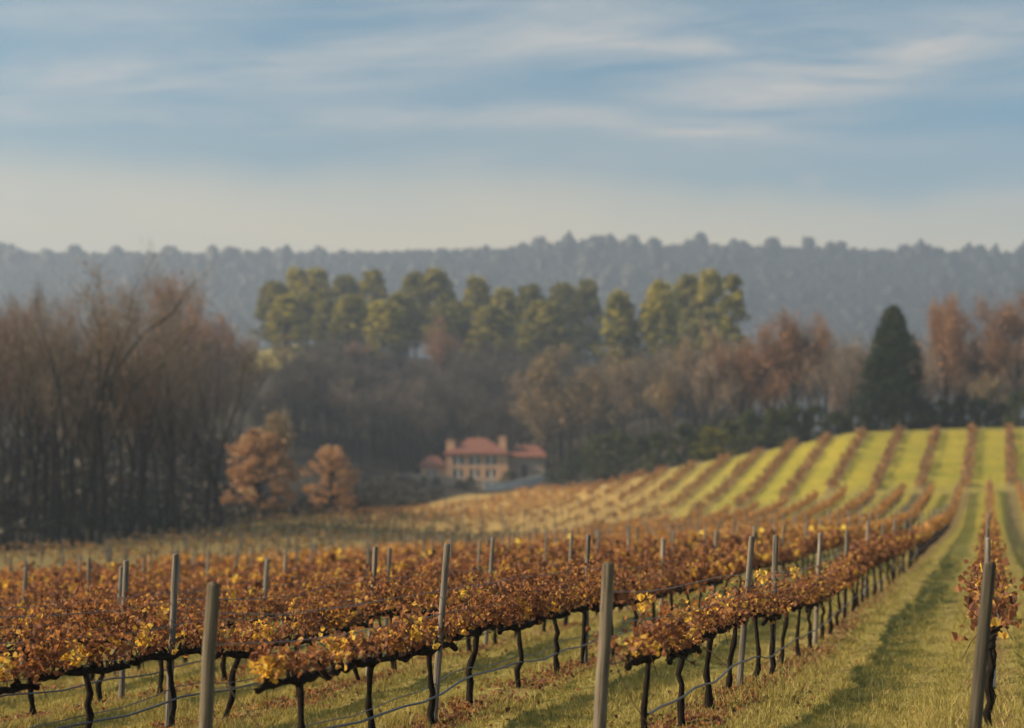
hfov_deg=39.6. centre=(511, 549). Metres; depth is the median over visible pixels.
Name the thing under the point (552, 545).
grapevine
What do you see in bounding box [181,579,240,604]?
grapevine
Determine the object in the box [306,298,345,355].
pine tree
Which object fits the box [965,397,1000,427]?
shrub
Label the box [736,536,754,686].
trellis post
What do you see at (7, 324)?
bare tree
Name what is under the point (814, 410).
shrub
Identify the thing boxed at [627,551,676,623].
grapevine
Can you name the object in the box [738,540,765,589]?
grapevine
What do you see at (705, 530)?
trellis post
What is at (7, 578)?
grapevine
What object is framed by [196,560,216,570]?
grapevine
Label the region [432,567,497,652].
grapevine
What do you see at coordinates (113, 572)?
grapevine
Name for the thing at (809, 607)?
grapevine
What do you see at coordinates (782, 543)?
trellis post
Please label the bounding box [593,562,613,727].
trellis post
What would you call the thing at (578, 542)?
grapevine
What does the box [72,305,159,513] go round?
bare tree
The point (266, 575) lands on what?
trellis post
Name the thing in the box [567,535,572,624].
trellis post
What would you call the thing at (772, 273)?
ridge forest
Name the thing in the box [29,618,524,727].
trellis wire
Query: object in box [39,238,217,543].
bare tree
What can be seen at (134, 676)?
drip hose
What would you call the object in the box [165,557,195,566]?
grapevine
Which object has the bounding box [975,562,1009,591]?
grapevine
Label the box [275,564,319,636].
grapevine
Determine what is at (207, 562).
trellis post
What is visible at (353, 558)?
grapevine
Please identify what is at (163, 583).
grapevine
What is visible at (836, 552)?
trellis post
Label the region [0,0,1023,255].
sky
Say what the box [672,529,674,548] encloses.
trellis post
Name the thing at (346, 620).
grapevine
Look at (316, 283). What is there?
pine tree
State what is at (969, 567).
grapevine
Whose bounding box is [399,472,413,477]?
step wall
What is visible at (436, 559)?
grapevine
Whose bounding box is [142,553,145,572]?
trellis post
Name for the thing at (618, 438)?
shrub
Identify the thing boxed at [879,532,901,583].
grapevine
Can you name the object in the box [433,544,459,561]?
grapevine
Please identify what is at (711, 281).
pine tree
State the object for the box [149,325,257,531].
bare tree
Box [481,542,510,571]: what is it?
grapevine
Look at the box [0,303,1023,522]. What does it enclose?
woodland
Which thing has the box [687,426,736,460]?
gold shrub
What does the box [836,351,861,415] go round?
bare tree
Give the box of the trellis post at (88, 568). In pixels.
[86,557,90,592]
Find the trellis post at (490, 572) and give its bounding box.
[483,537,494,646]
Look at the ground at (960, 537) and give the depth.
155.14 m
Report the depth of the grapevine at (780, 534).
57.80 m
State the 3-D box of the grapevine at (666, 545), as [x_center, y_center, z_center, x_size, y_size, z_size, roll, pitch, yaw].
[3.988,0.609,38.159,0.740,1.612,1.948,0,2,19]
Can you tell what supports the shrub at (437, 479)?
on the ground at (960, 537)
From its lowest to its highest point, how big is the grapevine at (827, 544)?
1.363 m
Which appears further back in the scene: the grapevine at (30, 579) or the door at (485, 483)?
the door at (485, 483)
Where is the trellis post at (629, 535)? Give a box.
[625,533,630,609]
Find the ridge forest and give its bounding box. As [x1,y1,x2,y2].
[0,230,1023,417]
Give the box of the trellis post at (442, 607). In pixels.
[433,543,449,720]
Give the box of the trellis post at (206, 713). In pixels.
[198,582,219,727]
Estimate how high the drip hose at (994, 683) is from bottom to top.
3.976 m
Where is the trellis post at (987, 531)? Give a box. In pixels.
[985,526,989,537]
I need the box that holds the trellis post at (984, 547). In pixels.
[984,536,988,563]
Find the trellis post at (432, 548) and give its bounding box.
[431,537,433,560]
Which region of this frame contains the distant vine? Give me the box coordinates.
[0,422,1023,567]
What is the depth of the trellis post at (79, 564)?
41.46 m
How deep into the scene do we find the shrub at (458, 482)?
291.85 m
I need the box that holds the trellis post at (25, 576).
[20,568,27,665]
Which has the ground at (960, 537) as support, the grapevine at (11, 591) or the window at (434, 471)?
the grapevine at (11, 591)
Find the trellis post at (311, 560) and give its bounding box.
[310,543,312,566]
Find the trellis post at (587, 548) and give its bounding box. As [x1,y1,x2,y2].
[584,534,590,662]
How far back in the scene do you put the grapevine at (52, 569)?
44.64 m
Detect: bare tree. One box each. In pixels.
[0,281,102,531]
[0,292,86,522]
[0,297,32,412]
[0,300,50,523]
[0,310,22,375]
[0,310,74,535]
[2,279,63,519]
[3,287,126,547]
[14,297,94,544]
[26,316,129,530]
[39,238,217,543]
[49,299,143,527]
[63,297,152,525]
[70,285,152,541]
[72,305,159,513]
[77,306,155,539]
[91,342,184,539]
[102,336,181,534]
[112,294,206,535]
[113,290,210,528]
[135,258,243,451]
[140,287,198,523]
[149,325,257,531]
[158,391,226,530]
[172,325,235,525]
[175,281,264,434]
[203,336,272,529]
[598,356,631,469]
[622,347,668,454]
[719,326,742,416]
[798,316,839,429]
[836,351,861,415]
[920,342,941,411]
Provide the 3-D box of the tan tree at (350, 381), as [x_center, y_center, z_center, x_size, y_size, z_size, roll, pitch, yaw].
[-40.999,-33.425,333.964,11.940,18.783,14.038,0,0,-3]
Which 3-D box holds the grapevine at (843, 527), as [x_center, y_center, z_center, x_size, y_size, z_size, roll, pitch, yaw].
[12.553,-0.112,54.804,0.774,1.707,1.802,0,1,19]
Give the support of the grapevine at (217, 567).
on the ground at (960, 537)
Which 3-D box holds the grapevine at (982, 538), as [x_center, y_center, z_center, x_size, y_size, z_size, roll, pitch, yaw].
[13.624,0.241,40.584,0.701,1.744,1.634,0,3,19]
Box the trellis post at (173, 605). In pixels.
[164,553,178,727]
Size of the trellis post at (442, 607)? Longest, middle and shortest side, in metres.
2.298 x 0.085 x 0.084 m
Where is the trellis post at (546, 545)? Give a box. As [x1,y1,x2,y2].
[544,535,547,570]
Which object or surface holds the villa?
on the ground at (960, 537)
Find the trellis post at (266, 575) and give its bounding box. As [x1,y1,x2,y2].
[261,558,269,650]
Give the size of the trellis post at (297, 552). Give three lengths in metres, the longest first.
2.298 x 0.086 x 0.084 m
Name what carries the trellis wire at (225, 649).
attached to the trellis post at (266, 575)
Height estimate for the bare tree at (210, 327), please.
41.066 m
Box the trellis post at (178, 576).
[177,558,179,626]
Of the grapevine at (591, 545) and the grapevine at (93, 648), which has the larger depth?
the grapevine at (591, 545)
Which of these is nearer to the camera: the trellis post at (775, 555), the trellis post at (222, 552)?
the trellis post at (775, 555)
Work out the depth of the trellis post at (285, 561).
35.67 m
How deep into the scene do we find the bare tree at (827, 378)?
252.69 m
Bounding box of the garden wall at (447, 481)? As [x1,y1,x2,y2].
[410,474,466,489]
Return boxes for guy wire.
[215,668,261,727]
[610,651,651,727]
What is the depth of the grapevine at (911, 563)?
53.71 m
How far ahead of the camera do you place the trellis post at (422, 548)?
51.77 m
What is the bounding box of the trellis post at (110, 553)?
[108,552,111,570]
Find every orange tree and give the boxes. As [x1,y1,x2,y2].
[219,427,305,513]
[300,445,361,515]
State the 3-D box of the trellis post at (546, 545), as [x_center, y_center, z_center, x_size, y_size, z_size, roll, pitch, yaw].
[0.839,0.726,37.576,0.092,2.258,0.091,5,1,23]
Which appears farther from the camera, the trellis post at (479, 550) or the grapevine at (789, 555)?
the grapevine at (789, 555)
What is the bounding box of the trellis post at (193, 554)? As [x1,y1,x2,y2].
[191,549,194,572]
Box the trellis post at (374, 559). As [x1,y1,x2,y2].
[365,546,377,678]
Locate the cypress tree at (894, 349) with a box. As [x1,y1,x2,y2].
[846,304,933,432]
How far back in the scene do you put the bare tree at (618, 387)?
286.18 m
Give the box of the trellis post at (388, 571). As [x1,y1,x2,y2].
[384,548,391,632]
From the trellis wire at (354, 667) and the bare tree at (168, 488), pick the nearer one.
the trellis wire at (354, 667)
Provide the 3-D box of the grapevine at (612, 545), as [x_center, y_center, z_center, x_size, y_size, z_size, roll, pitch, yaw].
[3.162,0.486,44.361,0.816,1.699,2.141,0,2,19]
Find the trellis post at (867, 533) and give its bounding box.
[863,520,869,598]
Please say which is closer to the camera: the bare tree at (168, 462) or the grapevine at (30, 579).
the grapevine at (30, 579)
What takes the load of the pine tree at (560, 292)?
on the ground at (960, 537)
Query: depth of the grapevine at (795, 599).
21.01 m
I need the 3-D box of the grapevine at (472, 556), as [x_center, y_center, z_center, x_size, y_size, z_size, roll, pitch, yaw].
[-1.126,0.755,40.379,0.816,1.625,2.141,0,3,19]
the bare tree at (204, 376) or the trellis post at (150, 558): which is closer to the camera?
the trellis post at (150, 558)
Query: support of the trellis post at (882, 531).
on the ground at (960, 537)
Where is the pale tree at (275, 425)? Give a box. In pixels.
[255,408,302,502]
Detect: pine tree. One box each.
[251,280,291,355]
[262,293,310,367]
[281,266,311,329]
[293,290,324,353]
[299,267,332,344]
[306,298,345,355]
[325,294,370,350]
[327,273,364,332]
[352,269,389,334]
[361,299,408,381]
[378,291,425,368]
[398,271,433,358]
[415,266,457,343]
[425,299,478,364]
[460,274,493,345]
[460,304,518,396]
[488,286,524,352]
[507,283,546,359]
[509,299,579,382]
[542,281,585,371]
[567,278,604,363]
[593,288,643,425]
[636,277,681,420]
[664,272,709,362]
[686,268,729,405]
[716,273,755,432]
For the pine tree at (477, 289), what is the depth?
441.51 m
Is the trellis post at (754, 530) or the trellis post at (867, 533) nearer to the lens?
the trellis post at (867, 533)
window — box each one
[432,469,436,474]
[453,456,462,464]
[453,469,462,477]
[470,456,479,464]
[470,469,479,477]
[486,456,495,464]
[486,469,495,477]
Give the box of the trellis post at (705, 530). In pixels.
[704,526,706,560]
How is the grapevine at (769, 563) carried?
on the ground at (960, 537)
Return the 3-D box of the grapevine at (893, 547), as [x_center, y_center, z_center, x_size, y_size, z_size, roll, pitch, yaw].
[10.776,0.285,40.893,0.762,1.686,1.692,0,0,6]
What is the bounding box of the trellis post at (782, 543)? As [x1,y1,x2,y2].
[779,525,785,580]
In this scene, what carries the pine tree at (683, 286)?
on the ground at (960, 537)
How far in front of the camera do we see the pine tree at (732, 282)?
343.98 m
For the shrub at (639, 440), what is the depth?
227.23 m
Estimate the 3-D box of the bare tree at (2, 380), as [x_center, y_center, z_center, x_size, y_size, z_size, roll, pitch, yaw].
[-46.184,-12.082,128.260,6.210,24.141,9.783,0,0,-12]
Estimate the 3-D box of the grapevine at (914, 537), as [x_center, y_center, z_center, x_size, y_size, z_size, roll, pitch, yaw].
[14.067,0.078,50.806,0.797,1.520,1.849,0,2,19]
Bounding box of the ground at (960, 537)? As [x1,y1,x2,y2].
[0,265,1023,727]
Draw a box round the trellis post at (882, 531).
[879,523,883,590]
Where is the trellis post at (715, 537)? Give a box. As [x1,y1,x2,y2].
[711,530,717,602]
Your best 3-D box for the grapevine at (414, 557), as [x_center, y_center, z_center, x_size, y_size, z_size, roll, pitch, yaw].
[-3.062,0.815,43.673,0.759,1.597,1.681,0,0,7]
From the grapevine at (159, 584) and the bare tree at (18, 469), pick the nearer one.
the grapevine at (159, 584)
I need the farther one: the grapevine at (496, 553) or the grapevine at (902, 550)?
the grapevine at (902, 550)
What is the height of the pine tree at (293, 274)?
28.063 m
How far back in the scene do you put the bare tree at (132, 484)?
126.54 m
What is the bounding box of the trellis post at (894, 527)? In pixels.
[892,519,895,572]
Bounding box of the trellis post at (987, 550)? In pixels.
[985,538,990,668]
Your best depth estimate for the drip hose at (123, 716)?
14.89 m
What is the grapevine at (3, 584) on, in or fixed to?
on the ground at (960, 537)
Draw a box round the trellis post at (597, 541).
[596,531,598,549]
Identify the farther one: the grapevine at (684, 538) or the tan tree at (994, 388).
the tan tree at (994, 388)
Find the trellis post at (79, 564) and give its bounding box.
[78,555,81,578]
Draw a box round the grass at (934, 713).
[0,553,1023,727]
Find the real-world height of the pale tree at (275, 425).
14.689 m
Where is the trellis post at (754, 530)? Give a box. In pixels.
[752,525,755,575]
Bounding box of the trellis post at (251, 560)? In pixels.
[250,546,252,566]
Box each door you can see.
[483,481,489,489]
[521,464,527,477]
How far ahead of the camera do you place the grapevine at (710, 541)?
44.00 m
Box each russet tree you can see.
[343,339,370,368]
[420,312,471,383]
[709,331,773,450]
[746,305,839,443]
[749,318,810,449]
[918,284,983,424]
[938,338,1012,418]
[953,283,1023,417]
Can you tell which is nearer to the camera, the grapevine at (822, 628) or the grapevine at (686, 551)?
the grapevine at (822, 628)
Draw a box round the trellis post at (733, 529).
[732,520,734,535]
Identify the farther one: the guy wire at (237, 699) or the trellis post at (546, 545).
the trellis post at (546, 545)
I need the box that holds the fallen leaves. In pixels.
[0,576,921,727]
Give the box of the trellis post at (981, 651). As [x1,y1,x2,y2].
[968,562,995,727]
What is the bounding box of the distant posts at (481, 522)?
[16,419,1020,565]
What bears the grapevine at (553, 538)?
on the ground at (960, 537)
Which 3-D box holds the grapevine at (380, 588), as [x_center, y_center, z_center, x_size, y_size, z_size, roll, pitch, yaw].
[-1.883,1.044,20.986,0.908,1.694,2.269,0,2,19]
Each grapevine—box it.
[0,561,32,578]
[0,567,22,609]
[0,568,16,589]
[0,569,44,595]
[0,575,39,611]
[0,577,11,594]
[0,584,36,647]
[0,587,33,621]
[0,589,75,690]
[0,591,101,716]
[0,600,21,639]
[0,605,75,699]
[4,604,160,727]
[9,585,82,641]
[12,561,46,601]
[16,567,51,578]
[27,571,76,610]
[29,565,85,593]
[31,569,70,593]
[47,560,76,572]
[47,565,74,581]
[53,581,157,702]
[63,570,110,598]
[64,586,134,681]
[65,575,114,599]
[70,562,101,591]
[70,575,117,610]
[71,560,111,576]
[77,565,103,577]
[100,564,118,577]
[100,570,155,593]
[101,562,122,575]
[102,572,142,593]
[106,588,199,695]
[109,574,167,646]
[111,581,187,670]
[111,594,222,727]
[129,564,149,573]
[130,561,162,583]
[132,569,151,578]
[136,567,168,615]
[137,570,186,596]
[146,570,196,641]
[148,561,181,574]
[155,561,185,580]
[155,586,223,663]
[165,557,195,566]
[165,567,193,601]
[177,586,262,680]
[177,593,285,719]
[179,569,209,613]
[181,563,199,574]
[181,563,205,604]
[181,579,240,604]
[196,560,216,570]
[196,568,225,580]
[196,569,253,650]
[205,562,239,578]
[205,562,249,620]
[211,557,239,569]
[216,558,252,581]
[217,563,268,628]
[220,574,299,667]
[227,628,386,727]
[229,559,251,598]
[239,560,273,615]
[249,555,271,570]
[251,567,298,624]
[252,575,295,623]
[259,586,354,697]
[263,566,282,584]
[267,568,341,645]
[269,560,291,572]
[271,560,298,567]
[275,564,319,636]
[285,561,321,587]
[286,616,426,727]
[289,554,307,563]
[289,563,304,570]
[303,550,336,571]
[304,551,328,562]
[305,561,337,575]
[308,564,359,597]
[311,562,345,589]
[311,573,392,681]
[319,577,368,652]
[326,548,351,584]
[331,556,355,573]
[335,556,363,588]
[335,562,377,595]
[342,550,370,563]
[342,562,401,629]
[351,551,372,569]
[353,552,385,576]
[355,565,427,670]
[361,551,386,562]
[363,561,405,590]
[377,549,407,583]
[380,586,473,726]
[390,564,429,624]
[392,548,419,559]
[393,550,422,582]
[397,551,426,565]
[400,565,467,656]
[412,554,461,624]
[422,550,449,572]
[423,567,520,704]
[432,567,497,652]
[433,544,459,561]
[435,549,461,558]
[441,553,478,609]
[449,551,469,582]
[454,547,474,559]
[458,549,527,644]
[460,547,484,570]
[462,542,482,556]
[472,555,505,610]
[481,540,505,570]
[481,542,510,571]
[482,547,551,636]
[485,564,564,687]
[488,540,519,565]
[511,543,536,565]
[512,546,545,574]
[515,538,529,552]
[520,545,543,562]
[520,556,567,631]
[523,568,587,674]
[530,541,553,559]
[531,559,563,570]
[536,540,557,559]
[537,543,568,593]
[543,536,561,543]
[549,547,584,625]
[552,551,615,663]
[556,537,583,563]
[562,533,583,556]
[573,560,598,583]
[575,562,640,656]
[580,536,596,556]
[580,543,599,564]
[584,536,603,550]
[584,548,624,616]
[586,590,730,727]
[590,540,611,564]
[599,536,613,546]
[603,538,623,561]
[608,539,636,611]
[615,563,659,626]
[619,535,634,553]
[623,537,648,568]
[626,544,649,584]
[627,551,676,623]
[631,536,666,594]
[633,538,656,573]
[647,549,692,610]
[648,544,676,598]
[648,584,725,727]
[649,535,666,553]
[655,541,684,567]
[659,592,749,709]
[671,532,692,570]
[674,540,695,568]
[674,547,707,605]
[679,536,696,551]
[679,542,726,609]
[680,545,705,565]
[689,531,706,546]
[692,534,712,562]
[694,545,738,592]
[695,586,773,690]
[706,535,725,562]
[707,537,747,595]
[708,535,729,578]
[713,567,789,676]
[721,535,734,557]
[728,542,757,596]
[730,532,743,545]
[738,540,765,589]
[741,529,758,544]
[746,528,764,546]
[753,540,771,588]
[756,569,798,674]
[758,532,790,580]
[758,536,782,587]
[758,574,816,665]
[759,527,776,549]
[770,531,781,549]
[778,537,799,583]
[781,565,841,658]
[784,537,800,580]
[788,539,807,578]
[792,564,832,648]
[793,532,813,574]
[796,530,817,577]
[799,564,838,638]
[806,558,849,633]
[807,527,825,574]
[809,525,828,550]
[819,525,837,564]
[820,551,854,625]
[822,537,834,569]
[829,553,862,618]
[831,529,843,567]
[833,525,845,555]
[833,525,853,558]
[837,541,868,612]
[842,538,872,606]
[853,539,881,598]
[856,537,876,601]
[864,530,888,595]
[869,536,893,567]
[873,537,890,592]
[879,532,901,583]
[879,533,902,584]
[885,527,904,579]
[892,529,909,575]
[895,529,905,576]
[899,529,914,573]
[900,528,917,565]
[901,529,915,567]
[903,531,915,568]
[912,528,922,561]
[914,526,924,562]
[916,532,926,560]
[951,558,1023,727]
[954,561,1022,702]
[958,559,1014,662]
[960,559,1015,667]
[962,568,1010,624]
[963,566,1007,647]
[964,561,1010,614]
[970,546,1007,578]
[970,562,1010,580]
[973,545,1007,582]
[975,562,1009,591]
[976,526,999,555]
[976,535,1000,552]
[977,527,1001,552]
[977,536,1005,570]
[981,536,1006,563]
[983,557,1011,575]
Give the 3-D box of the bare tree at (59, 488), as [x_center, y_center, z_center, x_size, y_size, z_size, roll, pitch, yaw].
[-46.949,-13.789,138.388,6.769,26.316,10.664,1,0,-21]
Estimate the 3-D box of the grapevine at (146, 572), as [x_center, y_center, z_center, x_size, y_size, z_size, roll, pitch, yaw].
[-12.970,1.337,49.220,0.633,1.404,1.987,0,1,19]
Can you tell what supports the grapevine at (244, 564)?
on the ground at (960, 537)
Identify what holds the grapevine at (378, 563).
on the ground at (960, 537)
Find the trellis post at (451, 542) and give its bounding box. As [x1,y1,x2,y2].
[446,538,452,605]
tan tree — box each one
[228,322,302,444]
[318,369,356,438]
[502,338,617,472]
[514,374,593,450]
[558,340,650,477]
[637,363,688,462]
[666,314,733,460]
[966,370,1011,426]
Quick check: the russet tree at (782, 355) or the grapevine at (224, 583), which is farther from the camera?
the russet tree at (782, 355)
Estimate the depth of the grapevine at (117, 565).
52.60 m
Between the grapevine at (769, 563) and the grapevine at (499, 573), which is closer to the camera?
the grapevine at (499, 573)
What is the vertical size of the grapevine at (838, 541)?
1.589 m
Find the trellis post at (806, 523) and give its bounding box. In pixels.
[801,521,807,578]
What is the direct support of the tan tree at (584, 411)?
on the ground at (960, 537)
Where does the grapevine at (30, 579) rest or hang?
on the ground at (960, 537)
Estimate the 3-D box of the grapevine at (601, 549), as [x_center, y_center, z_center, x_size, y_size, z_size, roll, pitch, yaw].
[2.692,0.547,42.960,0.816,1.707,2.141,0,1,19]
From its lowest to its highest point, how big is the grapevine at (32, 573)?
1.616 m
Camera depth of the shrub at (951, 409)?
206.04 m
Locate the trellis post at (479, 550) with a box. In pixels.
[477,540,481,579]
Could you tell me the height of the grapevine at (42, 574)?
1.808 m
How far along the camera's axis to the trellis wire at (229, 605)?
21.93 m
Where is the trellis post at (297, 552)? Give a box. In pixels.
[295,548,298,576]
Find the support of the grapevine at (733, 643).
on the ground at (960, 537)
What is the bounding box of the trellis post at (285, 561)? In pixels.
[281,550,286,625]
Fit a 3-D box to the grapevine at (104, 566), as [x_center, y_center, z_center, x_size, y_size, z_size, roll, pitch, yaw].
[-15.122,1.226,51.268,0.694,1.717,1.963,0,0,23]
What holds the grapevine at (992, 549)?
on the ground at (960, 537)
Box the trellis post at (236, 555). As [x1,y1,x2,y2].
[235,551,237,565]
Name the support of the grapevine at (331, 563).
on the ground at (960, 537)
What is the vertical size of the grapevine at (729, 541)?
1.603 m
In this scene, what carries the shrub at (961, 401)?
on the ground at (960, 537)
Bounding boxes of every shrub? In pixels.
[431,477,441,484]
[453,480,464,488]
[462,477,477,489]
[497,470,518,483]
[541,468,563,483]
[552,466,572,483]
[559,446,587,481]
[578,434,620,480]
[595,428,637,478]
[620,435,657,473]
[638,428,680,471]
[664,421,700,464]
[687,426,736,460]
[691,421,723,460]
[710,416,746,457]
[730,410,770,454]
[750,406,789,448]
[772,402,811,443]
[796,404,830,440]
[819,411,853,436]
[836,410,874,434]
[908,401,943,429]
[933,398,960,428]
[943,394,980,428]
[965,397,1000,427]
[981,403,1015,427]
[999,390,1023,427]
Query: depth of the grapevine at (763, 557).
36.26 m
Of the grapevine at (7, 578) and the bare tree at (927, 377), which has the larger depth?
the bare tree at (927, 377)
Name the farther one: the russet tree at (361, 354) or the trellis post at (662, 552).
the russet tree at (361, 354)
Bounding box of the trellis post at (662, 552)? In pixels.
[659,538,664,609]
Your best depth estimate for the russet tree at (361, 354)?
379.89 m
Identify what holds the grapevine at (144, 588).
on the ground at (960, 537)
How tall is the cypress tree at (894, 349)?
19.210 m
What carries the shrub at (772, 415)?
on the ground at (960, 537)
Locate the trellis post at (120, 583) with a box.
[112,566,122,675]
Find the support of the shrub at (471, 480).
on the ground at (960, 537)
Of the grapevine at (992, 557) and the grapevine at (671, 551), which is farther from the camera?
the grapevine at (671, 551)
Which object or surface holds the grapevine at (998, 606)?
on the ground at (960, 537)
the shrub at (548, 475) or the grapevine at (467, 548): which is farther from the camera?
the shrub at (548, 475)
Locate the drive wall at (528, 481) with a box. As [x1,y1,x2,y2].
[485,473,555,490]
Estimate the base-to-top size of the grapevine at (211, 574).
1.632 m
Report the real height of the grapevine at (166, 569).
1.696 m
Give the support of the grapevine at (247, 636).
on the ground at (960, 537)
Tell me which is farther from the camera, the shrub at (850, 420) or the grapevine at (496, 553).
the shrub at (850, 420)
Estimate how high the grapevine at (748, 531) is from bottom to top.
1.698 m
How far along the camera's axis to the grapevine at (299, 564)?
48.78 m
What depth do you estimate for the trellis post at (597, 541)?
42.53 m
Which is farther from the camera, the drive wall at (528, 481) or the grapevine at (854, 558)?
the drive wall at (528, 481)
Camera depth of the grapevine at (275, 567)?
47.10 m
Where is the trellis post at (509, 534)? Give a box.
[508,531,510,550]
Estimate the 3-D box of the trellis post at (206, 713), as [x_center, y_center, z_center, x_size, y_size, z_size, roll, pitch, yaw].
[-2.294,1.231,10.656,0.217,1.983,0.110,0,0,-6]
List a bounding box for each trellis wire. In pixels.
[0,527,788,617]
[0,530,736,608]
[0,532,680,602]
[0,536,617,595]
[0,538,762,643]
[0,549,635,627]
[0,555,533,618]
[0,608,433,681]
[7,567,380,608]
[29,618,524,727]
[199,513,900,614]
[214,566,769,688]
[216,532,849,644]
[297,559,827,727]
[614,517,933,592]
[619,530,919,622]
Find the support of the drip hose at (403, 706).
on the ground at (960, 537)
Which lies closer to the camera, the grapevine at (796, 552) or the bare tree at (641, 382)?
the grapevine at (796, 552)
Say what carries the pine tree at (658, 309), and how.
on the ground at (960, 537)
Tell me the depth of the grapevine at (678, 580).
26.43 m
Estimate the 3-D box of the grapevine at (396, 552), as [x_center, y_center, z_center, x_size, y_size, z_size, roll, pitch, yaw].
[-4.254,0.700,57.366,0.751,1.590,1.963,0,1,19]
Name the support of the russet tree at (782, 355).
on the ground at (960, 537)
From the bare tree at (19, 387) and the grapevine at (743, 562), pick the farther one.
the bare tree at (19, 387)
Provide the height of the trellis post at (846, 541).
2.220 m
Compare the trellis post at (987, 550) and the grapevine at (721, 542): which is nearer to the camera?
the trellis post at (987, 550)
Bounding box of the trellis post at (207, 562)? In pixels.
[206,550,209,589]
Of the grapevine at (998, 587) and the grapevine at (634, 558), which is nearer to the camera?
the grapevine at (998, 587)
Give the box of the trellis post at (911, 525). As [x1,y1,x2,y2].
[910,515,912,556]
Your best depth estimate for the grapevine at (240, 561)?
50.33 m
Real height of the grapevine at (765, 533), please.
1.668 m
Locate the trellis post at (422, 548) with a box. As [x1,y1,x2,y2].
[422,538,423,558]
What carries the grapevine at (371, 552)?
on the ground at (960, 537)
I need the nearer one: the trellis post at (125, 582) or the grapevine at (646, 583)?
the trellis post at (125, 582)
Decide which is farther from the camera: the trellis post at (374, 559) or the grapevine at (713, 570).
the grapevine at (713, 570)
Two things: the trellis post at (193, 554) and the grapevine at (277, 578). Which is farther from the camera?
the trellis post at (193, 554)
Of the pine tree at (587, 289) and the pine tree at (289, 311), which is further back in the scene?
the pine tree at (587, 289)
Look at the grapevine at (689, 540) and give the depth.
55.71 m
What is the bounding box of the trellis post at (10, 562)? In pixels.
[7,556,11,613]
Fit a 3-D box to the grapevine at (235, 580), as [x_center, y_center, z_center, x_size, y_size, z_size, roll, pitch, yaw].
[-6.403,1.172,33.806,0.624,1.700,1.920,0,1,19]
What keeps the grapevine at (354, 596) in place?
on the ground at (960, 537)
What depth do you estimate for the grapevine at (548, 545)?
47.62 m
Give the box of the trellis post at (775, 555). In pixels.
[769,535,777,669]
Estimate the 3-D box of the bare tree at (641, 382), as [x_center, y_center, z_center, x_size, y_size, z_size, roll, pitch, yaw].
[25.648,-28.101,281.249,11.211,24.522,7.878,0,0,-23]
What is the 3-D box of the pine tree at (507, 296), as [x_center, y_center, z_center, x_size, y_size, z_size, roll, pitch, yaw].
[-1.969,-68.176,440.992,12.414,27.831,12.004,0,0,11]
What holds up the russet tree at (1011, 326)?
on the ground at (960, 537)
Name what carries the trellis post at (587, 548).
on the ground at (960, 537)
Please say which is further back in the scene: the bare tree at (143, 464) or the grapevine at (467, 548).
the bare tree at (143, 464)
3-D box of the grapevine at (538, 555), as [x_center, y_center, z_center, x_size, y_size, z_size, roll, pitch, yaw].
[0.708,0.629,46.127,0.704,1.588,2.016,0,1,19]
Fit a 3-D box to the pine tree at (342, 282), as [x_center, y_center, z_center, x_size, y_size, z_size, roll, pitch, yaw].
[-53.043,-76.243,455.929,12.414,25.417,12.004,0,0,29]
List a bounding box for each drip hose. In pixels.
[1,575,631,696]
[57,594,632,727]
[325,525,909,727]
[647,520,951,715]
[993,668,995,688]
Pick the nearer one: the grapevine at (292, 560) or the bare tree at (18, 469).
the grapevine at (292, 560)
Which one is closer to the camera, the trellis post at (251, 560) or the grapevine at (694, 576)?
the grapevine at (694, 576)
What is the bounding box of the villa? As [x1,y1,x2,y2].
[418,436,547,489]
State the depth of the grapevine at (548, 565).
37.78 m
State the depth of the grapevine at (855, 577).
29.50 m
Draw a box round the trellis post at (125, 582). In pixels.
[118,560,128,699]
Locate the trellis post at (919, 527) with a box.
[916,513,920,555]
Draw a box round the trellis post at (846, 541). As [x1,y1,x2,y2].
[842,530,848,618]
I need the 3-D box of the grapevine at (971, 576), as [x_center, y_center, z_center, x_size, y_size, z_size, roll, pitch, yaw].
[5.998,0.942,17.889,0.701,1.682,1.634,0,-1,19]
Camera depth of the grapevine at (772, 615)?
19.52 m
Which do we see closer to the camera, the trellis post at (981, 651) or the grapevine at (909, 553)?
the trellis post at (981, 651)
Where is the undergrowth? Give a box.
[0,413,445,551]
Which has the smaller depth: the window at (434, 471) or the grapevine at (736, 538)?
the grapevine at (736, 538)
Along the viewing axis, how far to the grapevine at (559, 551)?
29.53 m
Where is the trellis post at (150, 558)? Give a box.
[149,549,151,572]
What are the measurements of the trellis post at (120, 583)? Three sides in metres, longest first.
2.218 x 0.086 x 0.080 m
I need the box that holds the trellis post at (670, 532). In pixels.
[669,523,672,541]
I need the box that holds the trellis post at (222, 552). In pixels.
[221,543,223,562]
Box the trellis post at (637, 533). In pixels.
[635,527,638,577]
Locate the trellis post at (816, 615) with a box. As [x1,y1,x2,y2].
[813,532,821,643]
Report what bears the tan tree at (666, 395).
on the ground at (960, 537)
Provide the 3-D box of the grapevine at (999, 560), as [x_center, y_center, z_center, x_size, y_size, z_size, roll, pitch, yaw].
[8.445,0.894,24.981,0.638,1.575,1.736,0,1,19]
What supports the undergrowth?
on the ground at (960, 537)
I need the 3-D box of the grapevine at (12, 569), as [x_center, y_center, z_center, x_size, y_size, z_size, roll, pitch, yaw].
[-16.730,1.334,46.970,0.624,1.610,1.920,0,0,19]
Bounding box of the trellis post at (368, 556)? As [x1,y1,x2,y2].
[365,549,369,623]
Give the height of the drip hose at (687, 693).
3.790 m
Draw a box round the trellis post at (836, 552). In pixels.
[835,518,839,557]
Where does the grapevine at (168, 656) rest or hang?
on the ground at (960, 537)

